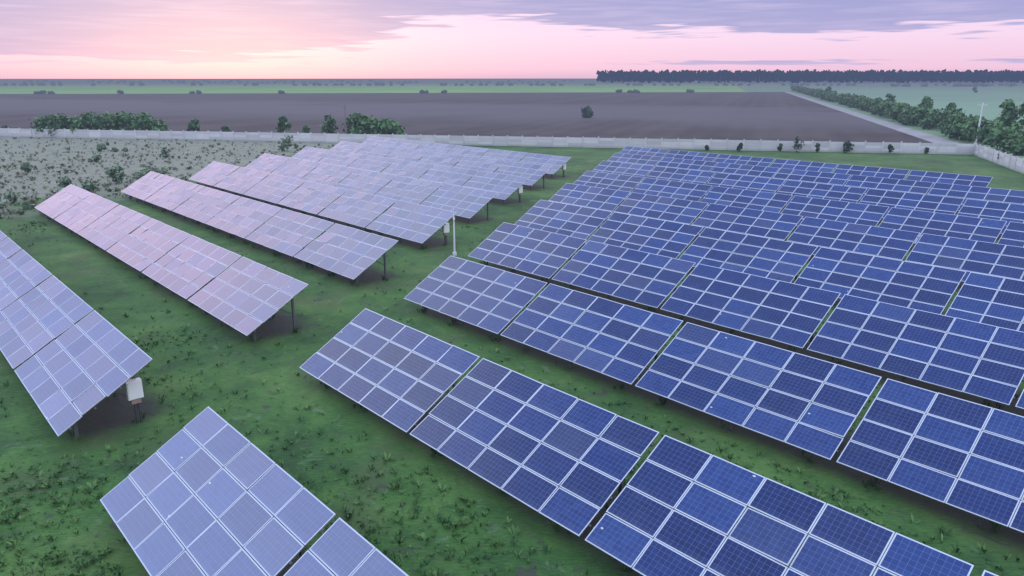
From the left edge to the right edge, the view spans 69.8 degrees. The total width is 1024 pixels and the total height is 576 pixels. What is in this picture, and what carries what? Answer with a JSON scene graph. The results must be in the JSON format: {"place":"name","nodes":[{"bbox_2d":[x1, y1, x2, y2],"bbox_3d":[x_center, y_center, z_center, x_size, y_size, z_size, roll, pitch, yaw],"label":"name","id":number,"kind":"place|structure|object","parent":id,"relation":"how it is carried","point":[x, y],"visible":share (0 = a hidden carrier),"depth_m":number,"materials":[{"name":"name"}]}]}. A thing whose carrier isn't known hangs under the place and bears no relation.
{"place":"outdoors","nodes":[
{"label":"outdoors","id":0,"kind":"place"},
{"bbox_2d":[0,92,941,149],"bbox_3d":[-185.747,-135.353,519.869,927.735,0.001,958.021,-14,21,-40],"label":"ploughed field","id":1,"kind":"structure","parent":0,"point":[776,116],"depth_m":279.26,"materials":[{"name":"soil"}]},
{"bbox_2d":[2,111,405,135],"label":"bushes","id":2,"kind":"object","parent":1,"relation":"on","point":[358,123],"visible":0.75,"depth_m":166.28,"materials":[{"name":"green plant"}]},
{"bbox_2d":[342,105,346,136],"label":"utility pole","id":3,"kind":"object","parent":1,"relation":"on","point":[345,119],"visible":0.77,"depth_m":156.12,"materials":[{"name":"grey wood"}]},
{"bbox_2d":[0,137,1023,575],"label":"site ground","id":4,"kind":"structure","parent":0,"point":[116,291],"depth_m":30.18,"materials":[{"name":"green plant"}]},
{"bbox_2d":[0,231,152,437],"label":"solar panel row","id":5,"kind":"object","parent":4,"relation":"on","point":[106,374],"visible":1,"depth_m":32.07,"materials":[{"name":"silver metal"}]},
{"bbox_2d":[123,377,143,422],"bbox_3d":[-14.669,4.404,28.573,0.600,1.800,0.435,-14,21,-40],"label":"inverter","id":6,"kind":"object","parent":5,"relation":"attached to","point":[134,395],"visible":0.98,"depth_m":28.32,"materials":[{"name":"white metal"}]},
{"bbox_2d":[0,134,316,212],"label":"scrub bushes","id":7,"kind":"object","parent":4,"relation":"on","point":[67,181],"visible":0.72,"depth_m":93.56,"materials":[{"name":"green plant"}]},
{"bbox_2d":[34,184,308,340],"bbox_3d":[-28.877,-3.737,55.371,3.532,2.798,50.780,-14,21,-40],"label":"solar panel row","id":8,"kind":"object","parent":4,"relation":"on","point":[198,263],"visible":1,"depth_m":46.74,"materials":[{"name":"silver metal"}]},
{"bbox_2d":[0,137,358,218],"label":"scrub tufts","id":9,"kind":"object","parent":4,"relation":"on","point":[32,201],"visible":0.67,"depth_m":109.96,"materials":[{"name":"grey plant"}]},
{"bbox_2d":[100,406,408,575],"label":"solar panel row","id":10,"kind":"object","parent":4,"relation":"on","point":[271,544],"visible":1,"depth_m":19.55,"materials":[{"name":"blue glass"}]},
{"bbox_2d":[121,171,397,284],"bbox_3d":[-25.780,-6.652,65.535,3.533,2.807,50.780,-14,21,-40],"label":"solar panel row","id":11,"kind":"object","parent":4,"relation":"on","point":[335,248],"visible":1,"depth_m":58.09,"materials":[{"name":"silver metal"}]},
{"bbox_2d":[188,161,456,245],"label":"solar panel row","id":12,"kind":"object","parent":4,"relation":"on","point":[414,222],"visible":1,"depth_m":69.28,"materials":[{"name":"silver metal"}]},
{"bbox_2d":[441,223,448,244],"bbox_3d":[-5.373,-4.329,59.070,0.600,1.800,0.435,-14,21,-40],"label":"inverter","id":13,"kind":"object","parent":12,"relation":"attached to","point":[445,230],"visible":0.77,"depth_m":58.80,"materials":[{"name":"white metal"}]},
{"bbox_2d":[245,153,497,222],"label":"solar panel row","id":14,"kind":"object","parent":4,"relation":"on","point":[469,203],"visible":0.87,"depth_m":80.02,"materials":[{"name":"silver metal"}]},
{"bbox_2d":[287,146,528,204],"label":"solar panel row","id":15,"kind":"object","parent":4,"relation":"on","point":[505,186],"visible":0.75,"depth_m":90.70,"materials":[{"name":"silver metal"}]},
{"bbox_2d":[517,186,522,202],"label":"inverter","id":16,"kind":"object","parent":15,"relation":"attached to","point":[519,190],"visible":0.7,"depth_m":79.19,"materials":[{"name":"white metal"}]},
{"bbox_2d":[330,141,552,189],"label":"solar panel row","id":17,"kind":"object","parent":4,"relation":"on","point":[533,173],"visible":0.65,"depth_m":101.35,"materials":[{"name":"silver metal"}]},
{"bbox_2d":[453,215,456,255],"bbox_3d":[-4.372,-4.197,55.431,0.305,3.650,0.305,-6,17,-19],"label":"pole","id":18,"kind":"object","parent":4,"relation":"on","point":[454,253],"visible":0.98,"depth_m":55.47,"materials":[{"name":"grey metal"}]},
{"bbox_2d":[362,136,570,177],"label":"solar panel row","id":19,"kind":"object","parent":4,"relation":"on","point":[557,162],"visible":0.52,"depth_m":111.92,"materials":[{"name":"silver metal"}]},
{"bbox_2d":[0,127,975,154],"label":"fence","id":20,"kind":"object","parent":4,"relation":"on","point":[809,146],"visible":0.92,"depth_m":144.66,"materials":[{"name":"concrete"}]},
{"bbox_2d":[0,182,1023,575],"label":"grass tufts","id":21,"kind":"object","parent":4,"relation":"on","point":[298,476],"visible":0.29,"depth_m":23.92,"materials":[{"name":"green plant"}]},
{"bbox_2d":[299,308,997,575],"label":"solar panel row","id":22,"kind":"object","parent":4,"relation":"on","point":[595,476],"visible":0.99,"depth_m":21.68,"materials":[{"name":"blue glass"}]},
{"bbox_2d":[404,256,1023,532],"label":"solar panel row","id":23,"kind":"object","parent":4,"relation":"on","point":[944,443],"visible":0.98,"depth_m":27.64,"materials":[{"name":"blue glass"}]},
{"bbox_2d":[468,222,1023,408],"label":"solar panel row","id":24,"kind":"object","parent":4,"relation":"on","point":[784,312],"visible":0.98,"depth_m":36.70,"materials":[{"name":"blue glass"}]},
{"bbox_2d":[515,200,1023,331],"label":"solar panel row","id":25,"kind":"object","parent":4,"relation":"on","point":[890,281],"visible":0.82,"depth_m":45.75,"materials":[{"name":"blue glass"}]},
{"bbox_2d":[549,183,1023,282],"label":"solar panel row","id":26,"kind":"object","parent":4,"relation":"on","point":[980,257],"visible":0.73,"depth_m":54.67,"materials":[{"name":"blue glass"}]},
{"bbox_2d":[573,171,1023,253],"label":"solar panel row","id":27,"kind":"object","parent":4,"relation":"on","point":[965,227],"visible":0.57,"depth_m":63.72,"materials":[{"name":"blue glass"}]},
{"bbox_2d":[620,146,992,197],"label":"solar panel row","id":28,"kind":"object","parent":4,"relation":"on","point":[946,178],"visible":0.38,"depth_m":92.03,"materials":[{"name":"blue glass"}]},
{"bbox_2d":[593,161,1023,233],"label":"solar panel row","id":29,"kind":"object","parent":4,"relation":"on","point":[951,205],"visible":0.45,"depth_m":72.49,"materials":[{"name":"blue glass"}]},
{"bbox_2d":[608,153,1023,213],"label":"solar panel row","id":30,"kind":"object","parent":4,"relation":"on","point":[956,191],"visible":0.51,"depth_m":81.41,"materials":[{"name":"blue glass"}]},
{"bbox_2d":[705,136,1007,158],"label":"bushes","id":31,"kind":"object","parent":4,"relation":"on","point":[847,145],"visible":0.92,"depth_m":132.37,"materials":[{"name":"green plant"}]},
{"bbox_2d":[973,143,1023,173],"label":"fence","id":32,"kind":"object","parent":4,"relation":"on","point":[1010,161],"visible":1,"depth_m":114.02,"materials":[{"name":"concrete"}]},
{"bbox_2d":[0,79,1023,158],"bbox_3d":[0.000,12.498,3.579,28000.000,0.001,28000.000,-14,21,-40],"label":"ground","id":33,"kind":"structure","parent":0,"point":[772,86],"depth_m":1803.21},
{"bbox_2d":[0,85,745,93],"bbox_3d":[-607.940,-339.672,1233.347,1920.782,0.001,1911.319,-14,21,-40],"label":"crop strip","id":34,"kind":"object","parent":33,"relation":"on","point":[30,89],"visible":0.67,"depth_m":943.90,"materials":[{"name":"green plant"}]},
{"bbox_2d":[33,87,978,117],"bbox_3d":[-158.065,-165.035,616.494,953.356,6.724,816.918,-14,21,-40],"label":"hedges","id":35,"kind":"object","parent":33,"relation":"on","point":[586,112],"visible":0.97,"depth_m":623.91,"materials":[{"name":"green plant"}]},
{"bbox_2d":[0,79,1017,86],"bbox_3d":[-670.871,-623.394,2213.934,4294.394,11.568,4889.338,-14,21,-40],"label":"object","id":36,"kind":"object","parent":33,"relation":"on","point":[193,82],"visible":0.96,"depth_m":1293.70,"materials":[{"name":"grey plant"}]},
{"bbox_2d":[596,69,1023,82],"bbox_3d":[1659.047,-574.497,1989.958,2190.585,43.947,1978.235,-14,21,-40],"label":"tree line","id":37,"kind":"object","parent":33,"relation":"on","point":[828,76],"visible":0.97,"depth_m":1950.04,"materials":[{"name":"green plant"}]},
{"bbox_2d":[790,85,1023,154],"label":"hedgerow","id":38,"kind":"object","parent":33,"relation":"on","point":[953,123],"visible":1,"depth_m":191.15,"materials":[{"name":"green plant"}]},
{"bbox_2d":[825,86,1023,128],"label":"hedge trees","id":39,"kind":"object","parent":33,"relation":"on","point":[1011,112],"visible":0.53,"depth_m":161.84,"materials":[{"name":"green plant"}]},
{"bbox_2d":[974,103,982,143],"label":"utility pole","id":40,"kind":"object","parent":33,"relation":"on","point":[979,122],"visible":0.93,"depth_m":148.89,"materials":[{"name":"grey"}]},
{"bbox_2d":[0,0,1023,78],"label":"sky","id":41,"kind":"structure","parent":0,"point":[40,39],"materials":[{"name":"pink"}]},
{"bbox_2d":[786,92,960,146],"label":"dirt track","id":42,"kind":"structure","parent":0,"point":[923,135],"depth_m":208.58,"materials":[{"name":"beige soil"}]},
{"bbox_2d":[822,87,1023,121],"bbox_3d":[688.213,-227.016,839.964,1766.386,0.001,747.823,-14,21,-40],"label":"pale field","id":43,"kind":"structure","parent":0,"point":[969,99],"depth_m":566.50,"materials":[{"name":"green plant"}]}
]}

